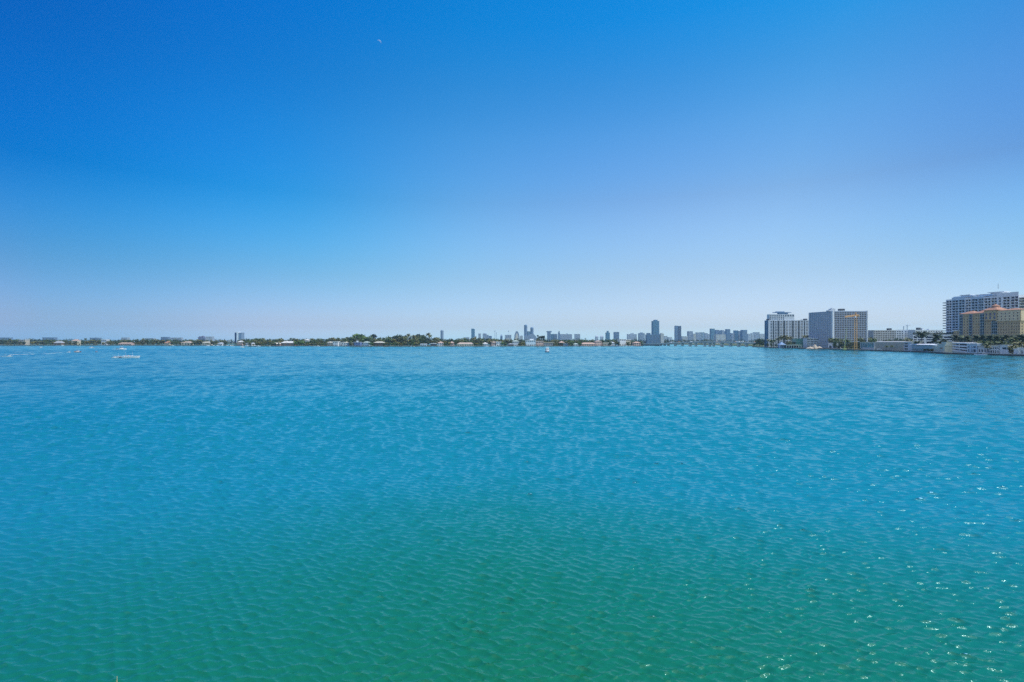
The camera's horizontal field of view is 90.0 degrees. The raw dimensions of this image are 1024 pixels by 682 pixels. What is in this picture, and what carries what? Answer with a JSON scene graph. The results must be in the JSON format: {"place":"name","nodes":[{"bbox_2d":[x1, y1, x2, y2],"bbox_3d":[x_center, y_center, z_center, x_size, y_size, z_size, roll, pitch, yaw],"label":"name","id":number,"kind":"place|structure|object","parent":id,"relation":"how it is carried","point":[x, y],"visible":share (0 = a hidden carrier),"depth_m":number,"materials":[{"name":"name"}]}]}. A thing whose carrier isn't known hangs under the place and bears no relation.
{"place":"outdoors","nodes":[
{"label":"outdoors","id":0,"kind":"place"},
{"bbox_2d":[42,337,57,339],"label":"apartment building","id":1,"kind":"structure","parent":0,"point":[49,338],"depth_m":2800.00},
{"bbox_2d":[205,337,214,341],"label":"apartment building","id":2,"kind":"structure","parent":0,"point":[210,338],"depth_m":2500.50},
{"bbox_2d":[0,344,631,345],"bbox_3d":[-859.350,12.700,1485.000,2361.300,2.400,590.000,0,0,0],"label":"island","id":3,"kind":"structure","parent":0,"point":[269,345],"depth_m":1308.59,"materials":[{"name":"green plant"}]},
{"bbox_2d":[18,339,29,344],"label":"house","id":4,"kind":"structure","parent":3,"relation":"on","point":[27,341],"depth_m":1505.70,"materials":[{"name":"beige concrete"}]},
{"bbox_2d":[54,341,64,344],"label":"house","id":5,"kind":"structure","parent":3,"relation":"on","point":[59,343],"depth_m":1479.57,"materials":[{"name":"white glass"}]},
{"bbox_2d":[72,339,80,344],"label":"house","id":6,"kind":"structure","parent":3,"relation":"on","point":[77,340],"depth_m":1484.41,"materials":[{"name":"beige paint"}]},
{"bbox_2d":[101,339,109,344],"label":"house","id":7,"kind":"structure","parent":3,"relation":"on","point":[104,340],"depth_m":1479.97,"materials":[{"name":"paint"}]},
{"bbox_2d":[118,343,134,344],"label":"house","id":8,"kind":"structure","parent":3,"relation":"on","point":[126,343],"depth_m":1458.09,"materials":[{"name":"beige paint"}]},
{"bbox_2d":[181,341,192,344],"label":"house","id":9,"kind":"structure","parent":3,"relation":"on","point":[187,343],"depth_m":1417.29,"materials":[{"name":"beige paint"}]},
{"bbox_2d":[11,345,504,346],"bbox_3d":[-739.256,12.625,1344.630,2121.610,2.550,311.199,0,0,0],"label":"seawall","id":10,"kind":"object","parent":3,"relation":"on","point":[174,345],"visible":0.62,"depth_m":1420.34,"materials":[{"name":"grey concrete"}]},
{"bbox_2d":[281,341,295,345],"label":"house","id":11,"kind":"structure","parent":3,"relation":"on","point":[287,343],"depth_m":1244.39,"materials":[{"name":"white glass"}]},
{"bbox_2d":[347,336,355,341],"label":"broadleaf tree","id":12,"kind":"object","parent":3,"relation":"on","point":[351,338],"visible":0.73,"depth_m":1227.81,"materials":[{"name":"green plant"}]},
{"bbox_2d":[354,341,361,345],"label":"house","id":13,"kind":"structure","parent":3,"relation":"on","point":[356,343],"depth_m":1210.84,"materials":[{"name":"glass"}]},
{"bbox_2d":[352,333,365,338],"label":"broadleaf tree","id":14,"kind":"object","parent":3,"relation":"on","point":[358,336],"visible":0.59,"depth_m":1239.67,"materials":[{"name":"green plant"}]},
{"bbox_2d":[362,341,371,345],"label":"house","id":15,"kind":"structure","parent":3,"relation":"on","point":[366,343],"depth_m":1207.34,"materials":[{"name":"white glass"}]},
{"bbox_2d":[374,342,384,345],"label":"house","id":16,"kind":"structure","parent":3,"relation":"on","point":[378,343],"depth_m":1201.46,"materials":[{"name":"grey glass"}]},
{"bbox_2d":[399,336,409,345],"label":"broadleaf tree","id":17,"kind":"object","parent":3,"relation":"on","point":[404,339],"visible":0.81,"depth_m":1212.52,"materials":[{"name":"green plant"}]},
{"bbox_2d":[457,343,473,345],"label":"house","id":18,"kind":"structure","parent":3,"relation":"on","point":[465,344],"depth_m":1204.26,"materials":[{"name":"beige paint"}]},
{"bbox_2d":[512,340,518,345],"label":"house","id":19,"kind":"structure","parent":3,"relation":"on","point":[515,342],"depth_m":1229.14,"materials":[{"name":"paint"}]},
{"bbox_2d":[525,339,535,345],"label":"house","id":20,"kind":"structure","parent":3,"relation":"on","point":[531,342],"depth_m":1212.72,"materials":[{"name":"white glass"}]},
{"bbox_2d":[536,341,543,345],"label":"house","id":21,"kind":"structure","parent":3,"relation":"on","point":[539,343],"depth_m":1215.87,"materials":[{"name":"beige paint"}]},
{"bbox_2d":[543,342,553,345],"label":"house","id":22,"kind":"structure","parent":3,"relation":"on","point":[548,343],"depth_m":1219.55,"materials":[{"name":"grey concrete"}]},
{"bbox_2d":[580,343,595,345],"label":"house","id":23,"kind":"structure","parent":3,"relation":"on","point":[588,344],"depth_m":1230.02,"materials":[{"name":"beige paint"}]},
{"bbox_2d":[594,340,601,345],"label":"house","id":24,"kind":"structure","parent":3,"relation":"on","point":[598,342],"depth_m":1238.89,"materials":[{"name":"beige paint"}]},
{"bbox_2d":[618,339,625,345],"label":"house","id":25,"kind":"structure","parent":3,"relation":"on","point":[622,342],"depth_m":1287.10,"materials":[{"name":"white paint"}]},
{"bbox_2d":[632,342,640,345],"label":"house","id":26,"kind":"structure","parent":3,"relation":"on","point":[636,343],"depth_m":1265.25,"materials":[{"name":"beige paint"}]},
{"bbox_2d":[471,329,474,338],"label":"tower building","id":27,"kind":"structure","parent":0,"point":[472,333],"depth_m":3300.50,"materials":[{"name":"blue glass"}]},
{"bbox_2d":[0,344,1023,681],"bbox_3d":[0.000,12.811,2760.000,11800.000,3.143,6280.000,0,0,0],"label":"water","id":28,"kind":"structure","parent":0,"point":[324,512],"depth_m":38.32,"materials":[{"name":"blue liquid"}]},
{"bbox_2d":[114,356,139,357],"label":"launch","id":29,"kind":"object","parent":28,"relation":"on","point":[127,356],"visible":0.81,"depth_m":393.66,"materials":[{"name":"white paint"}]},
{"bbox_2d":[641,341,754,346],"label":"causeway bridge","id":30,"kind":"structure","parent":28,"relation":"in","point":[711,343],"depth_m":1239.58,"materials":[{"name":"grey concrete"}]},
{"bbox_2d":[0,0,1023,341],"label":"sky","id":31,"kind":"structure","parent":0,"point":[185,169],"materials":[{"name":"blue"}]},
{"bbox_2d":[514,331,519,339],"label":"arched building","id":32,"kind":"structure","parent":0,"point":[516,335],"depth_m":3000.00,"materials":[{"name":"grey concrete"}]},
{"bbox_2d":[524,325,536,339],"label":"twin towers","id":33,"kind":"structure","parent":0,"point":[528,335],"depth_m":3202.25,"materials":[{"name":"grey concrete"}]},
{"bbox_2d":[546,331,551,341],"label":"tower building","id":34,"kind":"structure","parent":0,"point":[549,335],"depth_m":3400.50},
{"bbox_2d":[560,333,571,339],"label":"tower building","id":35,"kind":"structure","parent":0,"point":[566,336],"depth_m":3500.50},
{"bbox_2d":[574,334,579,339],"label":"tower building","id":36,"kind":"structure","parent":0,"point":[576,336],"depth_m":3500.50,"materials":[{"name":"grey concrete"}]},
{"bbox_2d":[605,331,609,339],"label":"tower building","id":37,"kind":"structure","parent":0,"point":[607,335],"depth_m":3300.50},
{"bbox_2d":[613,332,618,340],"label":"tower building","id":38,"kind":"structure","parent":0,"point":[616,335],"depth_m":3400.25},
{"bbox_2d":[627,333,636,340],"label":"tower building","id":39,"kind":"structure","parent":0,"point":[631,336],"depth_m":3500.50,"materials":[{"name":"grey concrete"}]},
{"bbox_2d":[638,332,644,341],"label":"tower building","id":40,"kind":"structure","parent":0,"point":[641,335],"depth_m":3400.50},
{"bbox_2d":[645,333,659,342],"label":"apartment building","id":41,"kind":"structure","parent":0,"point":[650,338],"depth_m":2300.25,"materials":[{"name":"blue glass"}]},
{"bbox_2d":[651,320,658,333],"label":"tower building","id":42,"kind":"structure","parent":0,"point":[654,326],"depth_m":3000.50,"materials":[{"name":"blue glass"}]},
{"bbox_2d":[681,336,687,340],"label":"apartment building","id":43,"kind":"structure","parent":0,"point":[684,337],"depth_m":3300.50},
{"bbox_2d":[687,331,692,340],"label":"tower building","id":44,"kind":"structure","parent":0,"point":[689,334],"depth_m":3400.50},
{"bbox_2d":[695,332,700,340],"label":"tower building","id":45,"kind":"structure","parent":0,"point":[698,335],"depth_m":3700.00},
{"bbox_2d":[701,332,704,340],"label":"tower building","id":46,"kind":"structure","parent":0,"point":[702,335],"depth_m":3700.00,"materials":[{"name":"grey concrete"}]},
{"bbox_2d":[710,329,714,340],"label":"tower building","id":47,"kind":"structure","parent":0,"point":[712,331],"depth_m":3300.50,"materials":[{"name":"blue glass"}]},
{"bbox_2d":[713,334,725,340],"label":"apartment building","id":48,"kind":"structure","parent":0,"point":[720,337],"depth_m":3000.50,"materials":[{"name":"grey concrete"}]},
{"bbox_2d":[725,329,729,341],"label":"tower building","id":49,"kind":"structure","parent":0,"point":[727,332],"depth_m":3300.42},
{"bbox_2d":[730,333,733,341],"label":"tower building","id":50,"kind":"structure","parent":0,"point":[731,337],"depth_m":3400.50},
{"bbox_2d":[733,330,737,340],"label":"tower building","id":51,"kind":"structure","parent":0,"point":[735,332],"depth_m":3400.50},
{"bbox_2d":[740,330,746,340],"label":"tower building","id":52,"kind":"structure","parent":0,"point":[743,335],"depth_m":3350.50,"materials":[{"name":"blue glass"}]},
{"bbox_2d":[753,332,759,339],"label":"tower building","id":53,"kind":"structure","parent":0,"point":[756,335],"depth_m":3800.50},
{"bbox_2d":[677,344,857,348],"bbox_3d":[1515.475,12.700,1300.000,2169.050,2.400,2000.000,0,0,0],"label":"mainland","id":54,"kind":"structure","parent":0,"point":[736,345],"depth_m":1682.53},
{"bbox_2d":[777,342,785,347],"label":"marquee","id":55,"kind":"object","parent":54,"relation":"on","point":[781,344],"visible":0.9,"depth_m":883.00,"materials":[{"name":"white fabric"}]},
{"bbox_2d":[765,311,808,346],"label":"condo building","id":56,"kind":"structure","parent":54,"relation":"on","point":[780,323],"depth_m":1000.50,"materials":[{"name":"grey concrete"}]},
{"bbox_2d":[770,321,790,344],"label":"window","id":57,"kind":"structure","parent":56,"relation":"in","point":[770,321],"depth_m":1000.41,"materials":[{"name":"grey glass"}]},
{"bbox_2d":[784,345,798,347],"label":"pavilion","id":58,"kind":"structure","parent":54,"relation":"on","point":[791,346],"depth_m":876.00,"materials":[{"name":"white paint"}]},
{"bbox_2d":[792,338,802,347],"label":"screened building","id":59,"kind":"structure","parent":54,"relation":"on","point":[798,341],"depth_m":900.30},
{"bbox_2d":[803,338,817,347],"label":"motel","id":60,"kind":"structure","parent":54,"relation":"on","point":[808,342],"depth_m":881.40,"materials":[{"name":"paint"}]},
{"bbox_2d":[806,344,821,348],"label":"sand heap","id":61,"kind":"object","parent":54,"relation":"on","point":[814,346],"visible":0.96,"depth_m":799.91,"materials":[{"name":"beige sand"}]},
{"bbox_2d":[828,343,841,348],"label":"shed","id":62,"kind":"structure","parent":54,"relation":"on","point":[830,345],"depth_m":791.61,"materials":[{"name":"white paint"}]},
{"bbox_2d":[809,308,867,347],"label":"apartment slab","id":63,"kind":"structure","parent":54,"relation":"on","point":[827,324],"depth_m":851.10,"materials":[{"name":"grey concrete"}]},
{"bbox_2d":[847,312,865,344],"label":"window","id":64,"kind":"structure","parent":63,"relation":"in","point":[847,312],"depth_m":851.11,"materials":[{"name":"grey glass"}]},
{"bbox_2d":[835,341,843,347],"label":"broadleaf tree","id":65,"kind":"object","parent":54,"relation":"on","point":[839,344],"visible":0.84,"depth_m":759.18,"materials":[{"name":"green plant"}]},
{"bbox_2d":[845,312,859,349],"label":"tower crane","id":66,"kind":"object","parent":54,"relation":"on","point":[855,315],"visible":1,"depth_m":698.42,"materials":[{"name":"yellow paint"}]},
{"bbox_2d":[860,342,874,349],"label":"pool house","id":67,"kind":"structure","parent":54,"relation":"on","point":[867,345],"depth_m":698.20,"materials":[{"name":"paint"}]},
{"bbox_2d":[868,328,907,340],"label":"apartment block","id":68,"kind":"structure","parent":54,"relation":"on","point":[887,334],"depth_m":905.00,"materials":[{"name":"paint"}]},
{"bbox_2d":[752,346,1023,355],"bbox_3d":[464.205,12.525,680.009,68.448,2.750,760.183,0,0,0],"label":"seawall","id":69,"kind":"object","parent":54,"relation":"on","point":[995,354],"visible":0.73,"depth_m":552.92,"materials":[{"name":"grey concrete"}]},
{"bbox_2d":[875,341,914,349],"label":"warehouse","id":70,"kind":"structure","parent":54,"relation":"on","point":[898,345],"depth_m":647.26,"materials":[{"name":"beige concrete"}]},
{"bbox_2d":[904,342,922,350],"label":"office building","id":71,"kind":"structure","parent":54,"relation":"on","point":[907,346],"depth_m":612.94,"materials":[{"name":"paint"}]},
{"bbox_2d":[914,331,929,343],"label":"palm tree","id":72,"kind":"object","parent":54,"relation":"on","point":[922,334],"visible":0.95,"depth_m":592.28,"materials":[{"name":"green plant"}]},
{"bbox_2d":[910,343,936,350],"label":"boathouse","id":73,"kind":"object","parent":54,"relation":"on","point":[919,347],"visible":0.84,"depth_m":581.53,"materials":[{"name":"grey glass"}]},
{"bbox_2d":[908,328,942,338],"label":"apartment block","id":74,"kind":"structure","parent":54,"relation":"on","point":[910,334],"depth_m":881.53,"materials":[{"name":"paint"}]},
{"bbox_2d":[913,332,953,343],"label":"parking garage","id":75,"kind":"structure","parent":54,"relation":"on","point":[928,339],"depth_m":628.97,"materials":[{"name":"white paint"}]},
{"bbox_2d":[929,334,943,342],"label":"palm tree","id":76,"kind":"object","parent":54,"relation":"on","point":[936,336],"visible":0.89,"depth_m":573.41,"materials":[{"name":"green plant"}]},
{"bbox_2d":[932,342,955,351],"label":"stepped building","id":77,"kind":"structure","parent":54,"relation":"on","point":[945,347],"depth_m":522.00,"materials":[{"name":"beige paint"}]},
{"bbox_2d":[950,335,960,340],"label":"palm tree","id":78,"kind":"object","parent":54,"relation":"on","point":[953,337],"visible":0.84,"depth_m":532.93,"materials":[{"name":"green plant"}]},
{"bbox_2d":[959,336,971,341],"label":"palm tree","id":79,"kind":"object","parent":54,"relation":"on","point":[966,339],"visible":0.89,"depth_m":514.72,"materials":[{"name":"green plant"}]},
{"bbox_2d":[942,342,991,352],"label":"ramp garage","id":80,"kind":"structure","parent":54,"relation":"on","point":[960,347],"depth_m":508.93,"materials":[{"name":"white paint"}]},
{"bbox_2d":[966,343,984,352],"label":"villa","id":81,"kind":"object","parent":54,"relation":"on","point":[972,347],"visible":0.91,"depth_m":489.86,"materials":[{"name":"white concrete"}]},
{"bbox_2d":[968,334,983,341],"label":"palm tree","id":82,"kind":"object","parent":54,"relation":"on","point":[975,337],"visible":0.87,"depth_m":504.08,"materials":[{"name":"green plant"}]},
{"bbox_2d":[943,291,1023,332],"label":"apartment tower","id":83,"kind":"structure","parent":54,"relation":"on","point":[957,306],"depth_m":610.50,"materials":[{"name":"white glass"}]},
{"bbox_2d":[948,297,1009,332],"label":"window","id":84,"kind":"structure","parent":83,"relation":"in","point":[1004,297],"depth_m":617.54,"materials":[{"name":"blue glass"}]},
{"bbox_2d":[978,346,989,352],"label":"villa","id":85,"kind":"object","parent":54,"relation":"on","point":[982,349],"visible":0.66,"depth_m":479.96,"materials":[{"name":"paint"}]},
{"bbox_2d":[952,304,1023,341],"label":"apartment building","id":86,"kind":"structure","parent":54,"relation":"on","point":[995,319],"depth_m":523.41,"materials":[{"name":"paint"}]},
{"bbox_2d":[967,315,1016,341],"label":"window","id":87,"kind":"structure","parent":86,"relation":"in","point":[976,315],"depth_m":525.38,"materials":[{"name":"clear glass"}]},
{"bbox_2d":[983,334,999,341],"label":"palm tree","id":88,"kind":"object","parent":54,"relation":"on","point":[988,337],"visible":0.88,"depth_m":488.94,"materials":[{"name":"green plant"}]},
{"bbox_2d":[989,345,999,353],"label":"villa","id":89,"kind":"object","parent":54,"relation":"on","point":[995,349],"visible":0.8,"depth_m":466.84,"materials":[{"name":"white paint"}]},
{"bbox_2d":[991,335,1004,341],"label":"palm tree","id":90,"kind":"object","parent":54,"relation":"on","point":[999,338],"visible":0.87,"depth_m":484.02,"materials":[{"name":"green plant"}]},
{"bbox_2d":[996,341,1009,344],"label":"palm tree","id":91,"kind":"object","parent":54,"relation":"on","point":[1002,342],"visible":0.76,"depth_m":469.47,"materials":[{"name":"green plant"}]},
{"bbox_2d":[1000,345,1023,353],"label":"villa","id":92,"kind":"object","parent":54,"relation":"on","point":[1003,349],"visible":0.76,"depth_m":457.22,"materials":[{"name":"white paint"}]},
{"bbox_2d":[1008,337,1018,342],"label":"palm tree","id":93,"kind":"object","parent":54,"relation":"on","point":[1012,339],"visible":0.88,"depth_m":463.53,"materials":[{"name":"green plant"}]},
{"bbox_2d":[1014,349,1019,353],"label":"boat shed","id":94,"kind":"object","parent":54,"relation":"on","point":[1016,351],"visible":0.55,"depth_m":443.74,"materials":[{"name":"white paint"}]},
{"bbox_2d":[1014,341,1023,347],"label":"palm tree","id":95,"kind":"object","parent":54,"relation":"on","point":[1019,343],"visible":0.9,"depth_m":452.02,"materials":[{"name":"green plant"}]},
{"bbox_2d":[1015,336,1023,347],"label":"palm tree","id":96,"kind":"object","parent":54,"relation":"on","point":[1021,338],"visible":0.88,"depth_m":461.70,"materials":[{"name":"green plant"}]},
{"bbox_3d":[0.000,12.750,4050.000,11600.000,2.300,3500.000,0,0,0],"label":"far shore","id":97,"kind":"structure","parent":0,"visible":0},
{"bbox_2d":[235,332,243,342],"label":"apartment building","id":98,"kind":"structure","parent":97,"relation":"on","point":[239,335],"depth_m":2300.00,"materials":[{"name":"blue paint"}]},
{"bbox_2d":[0,338,756,343],"bbox_3d":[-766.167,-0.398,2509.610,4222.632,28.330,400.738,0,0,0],"label":"woodland","id":99,"kind":"object","parent":97,"relation":"on","point":[635,340],"visible":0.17,"depth_m":2428.40,"materials":[{"name":"green plant"}]},
{"bbox_2d":[660,333,663,342],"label":"apartment building","id":100,"kind":"structure","parent":97,"relation":"on","point":[661,337],"depth_m":2300.50,"materials":[{"name":"grey concrete"}]},
{"bbox_2d":[674,326,677,340],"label":"tower building","id":101,"kind":"structure","parent":97,"relation":"on","point":[675,333],"depth_m":3200.50,"materials":[{"name":"blue glass"}]},
{"bbox_2d":[678,326,680,340],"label":"tower building","id":102,"kind":"structure","parent":97,"relation":"on","point":[679,333],"depth_m":3220.50,"materials":[{"name":"blue paint"}]}
]}

